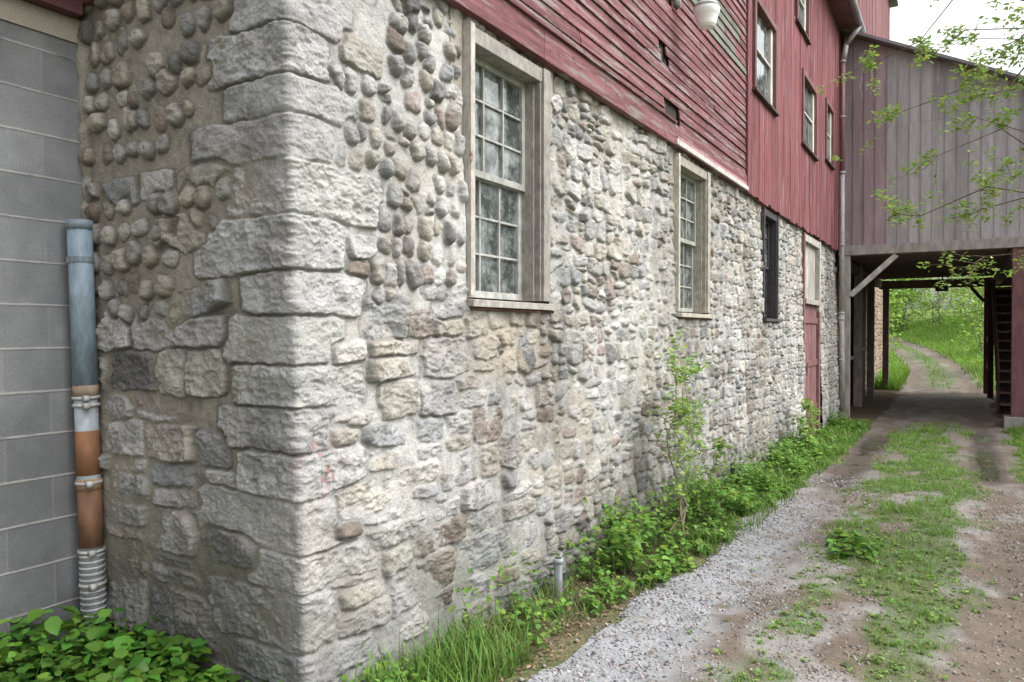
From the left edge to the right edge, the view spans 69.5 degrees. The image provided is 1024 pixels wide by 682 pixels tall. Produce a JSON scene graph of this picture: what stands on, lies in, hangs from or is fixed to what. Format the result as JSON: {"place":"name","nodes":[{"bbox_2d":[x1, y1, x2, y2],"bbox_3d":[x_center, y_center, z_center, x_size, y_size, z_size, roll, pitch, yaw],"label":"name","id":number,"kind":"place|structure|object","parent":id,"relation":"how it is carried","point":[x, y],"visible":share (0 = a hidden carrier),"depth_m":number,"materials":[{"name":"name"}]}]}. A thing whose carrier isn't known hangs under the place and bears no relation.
{"place":"outdoors","nodes":[
{"label":"outdoors","id":0,"kind":"place"},
{"bbox_2d":[17,309,1023,681],"bbox_3d":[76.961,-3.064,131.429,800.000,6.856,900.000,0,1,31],"label":"ground","id":1,"kind":"structure","parent":0,"point":[875,407],"depth_m":5.08,"materials":[{"name":"soil"}]},
{"bbox_2d":[0,19,82,672],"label":"block wall","id":2,"kind":"structure","parent":1,"relation":"on","point":[41,180],"depth_m":3.90,"materials":[{"name":"concrete"}]},
{"bbox_2d":[65,218,106,634],"bbox_3d":[-2.338,0.544,4.039,0.300,2.408,0.173,0,1,31],"label":"downspout","id":3,"kind":"object","parent":2,"relation":"attached to","point":[80,259],"visible":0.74,"depth_m":3.96,"materials":[{"name":"paint"}]},
{"bbox_2d":[0,0,82,43],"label":"block core","id":4,"kind":"object","parent":1,"relation":"on","point":[54,18],"visible":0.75,"depth_m":3.96,"materials":[{"name":"beige concrete"}]},
{"bbox_2d":[0,606,282,681],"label":"nook plants","id":5,"kind":"object","parent":1,"relation":"on","point":[105,654],"visible":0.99,"depth_m":3.52,"materials":[{"name":"green plant"}]},
{"bbox_2d":[74,0,897,681],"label":"stone barn","id":6,"kind":"structure","parent":1,"relation":"on","point":[398,302],"depth_m":4.06,"materials":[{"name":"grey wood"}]},
{"bbox_2d":[75,36,93,245],"bbox_3d":[-2.341,0.373,4.144,0.249,4.143,0.122,0,1,31],"label":"mortar joint","id":7,"kind":"object","parent":6,"relation":"attached to","point":[83,67],"visible":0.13,"depth_m":4.10,"materials":[{"name":"stone"}]},
{"bbox_2d":[475,65,519,293],"bbox_3d":[-0.152,-1.052,4.912,0.052,1.530,0.763,0,1,31],"label":"window glass","id":8,"kind":"structure","parent":6,"relation":"in","point":[492,129],"depth_m":4.98,"materials":[{"name":"clear glass"}]},
{"bbox_2d":[462,21,558,313],"bbox_3d":[-0.060,-1.053,4.888,0.275,1.722,1.083,0,1,31],"label":"window frame","id":9,"kind":"structure","parent":6,"relation":"in","point":[532,218],"depth_m":5.09,"materials":[{"name":"grey wood"}]},
{"bbox_2d":[680,178,692,308],"bbox_3d":[1.866,-1.097,8.225,0.045,1.530,0.905,0,1,31],"label":"window glass","id":10,"kind":"structure","parent":6,"relation":"in","point":[689,185],"depth_m":8.44,"materials":[{"name":"clear glass"}]},
{"bbox_2d":[673,153,715,319],"bbox_3d":[1.956,-1.098,8.202,0.275,1.722,1.225,0,1,31],"label":"window frame","id":11,"kind":"structure","parent":6,"relation":"in","point":[699,266],"depth_m":8.57,"materials":[{"name":"grey wood"}]},
{"bbox_2d":[673,0,720,30],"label":"barn light","id":12,"kind":"object","parent":6,"relation":"attached to","point":[706,13],"visible":1,"depth_m":7.38,"materials":[{"name":"paint"}]},
{"bbox_2d":[765,224,766,265],"bbox_3d":[3.876,-1.142,11.528,0.049,1.530,0.830,0,1,31],"label":"window glass","id":13,"kind":"structure","parent":6,"relation":"in","point":[765,224],"depth_m":11.82,"materials":[{"name":"clear glass"}]},
{"bbox_2d":[760,207,781,322],"bbox_3d":[3.957,-1.143,11.494,0.275,1.722,1.120,0,1,31],"label":"window frame","id":14,"kind":"structure","parent":6,"relation":"in","point":[770,274],"depth_m":11.85,"materials":[{"name":"grey wood"}]},
{"bbox_2d":[757,0,827,157],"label":"upper window glass","id":15,"kind":"structure","parent":6,"relation":"in","point":[762,31],"depth_m":11.14,"materials":[{"name":"clear glass"}]},
{"bbox_2d":[752,0,835,169],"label":"upper window frames","id":16,"kind":"structure","parent":6,"relation":"in","point":[758,6],"depth_m":12.84,"materials":[{"name":"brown wood"}]},
{"bbox_2d":[801,232,820,432],"bbox_3d":[5.879,0.050,14.695,0.250,4.200,1.890,0,1,31],"label":"plank door","id":17,"kind":"structure","parent":6,"relation":"in","point":[810,247],"depth_m":14.86,"materials":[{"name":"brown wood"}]},
{"bbox_2d":[837,25,861,411],"bbox_3d":[7.900,-2.863,17.307,0.549,9.056,0.150,0,1,31],"label":"downspout","id":18,"kind":"object","parent":6,"relation":"attached to","point":[841,312],"visible":0.98,"depth_m":17.35,"materials":[{"name":"paint"}]},
{"bbox_2d":[553,556,562,596],"bbox_3d":[0.312,1.748,4.994,0.068,0.568,0.068,0,1,31],"label":"pipe stub","id":19,"kind":"object","parent":1,"relation":"on","point":[557,561],"visible":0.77,"depth_m":4.97,"materials":[{"name":"paint"}]},
{"bbox_2d":[340,409,865,681],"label":"wall weeds","id":20,"kind":"object","parent":1,"relation":"on","point":[635,538],"depth_m":5.92,"materials":[{"name":"green plant"}]},
{"bbox_2d":[345,420,873,681],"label":"wall grass","id":21,"kind":"structure","parent":1,"relation":"on","point":[465,647],"depth_m":3.93,"materials":[{"name":"green plant"}]},
{"bbox_2d":[645,329,716,548],"bbox_3d":[1.465,0.848,6.491,0.573,1.910,0.982,0,1,31],"label":"sapling","id":22,"kind":"object","parent":1,"relation":"on","point":[685,408],"visible":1,"depth_m":6.42,"materials":[{"name":"green plant"}]},
{"bbox_2d":[688,436,732,525],"bbox_3d":[1.911,1.383,7.133,0.335,0.894,0.793,1,1,45],"label":"sapling","id":23,"kind":"object","parent":1,"relation":"on","point":[717,456],"visible":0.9,"depth_m":7.15,"materials":[{"name":"green plant"}]},
{"bbox_2d":[790,399,821,445],"bbox_3d":[4.836,1.429,12.050,0.434,0.971,0.934,0,1,31],"label":"sapling","id":24,"kind":"object","parent":1,"relation":"on","point":[806,434],"visible":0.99,"depth_m":12.02,"materials":[{"name":"green plant"}]},
{"bbox_2d":[815,0,1023,288],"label":"overhanging tree","id":25,"kind":"object","parent":1,"relation":"on","point":[1002,124],"visible":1,"depth_m":6.76,"materials":[{"name":"green plant"}]},
{"bbox_2d":[837,28,1023,428],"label":"overhead connector","id":26,"kind":"object","parent":1,"relation":"on","point":[874,246],"visible":0.85,"depth_m":17.05,"materials":[{"name":"grey wood"}]},
{"bbox_2d":[931,272,951,290],"bbox_3d":[13.362,-1.842,22.936,0.550,0.580,0.500,0,1,31],"label":"hanging lamp","id":27,"kind":"object","parent":26,"relation":"hanging from","point":[937,288],"visible":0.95,"depth_m":22.77,"materials":[{"name":"black metal"}]},
{"bbox_2d":[880,270,1011,361],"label":"distant trees","id":28,"kind":"object","parent":1,"relation":"on","point":[898,302],"visible":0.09,"depth_m":54.51,"materials":[{"name":"green plant"}]},
{"bbox_2d":[874,313,1023,456],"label":"verge grass","id":29,"kind":"structure","parent":1,"relation":"on","point":[899,372],"depth_m":41.08,"materials":[{"name":"green plant"}]},
{"bbox_2d":[518,337,1023,681],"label":"gravel driveway","id":30,"kind":"structure","parent":0,"point":[963,401],"depth_m":5.33,"materials":[{"name":"grey gravel"}]},
{"bbox_2d":[400,449,1023,681],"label":"leaf litter","id":31,"kind":"object","parent":30,"relation":"on","point":[529,666],"visible":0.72,"depth_m":4.65,"materials":[{"name":"brown plant"}]},
{"bbox_2d":[620,417,1023,681],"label":"grass","id":32,"kind":"structure","parent":30,"relation":"on","point":[910,443],"depth_m":7.84,"materials":[{"name":"green plant"}]},
{"bbox_2d":[675,448,1018,681],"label":"weeds","id":33,"kind":"object","parent":30,"relation":"on","point":[869,543],"visible":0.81,"depth_m":5.67,"materials":[{"name":"green plant"}]},
{"bbox_2d":[883,0,1023,309],"label":"sky","id":34,"kind":"structure","parent":0,"point":[911,18],"materials":[{"name":"white"}]}
]}

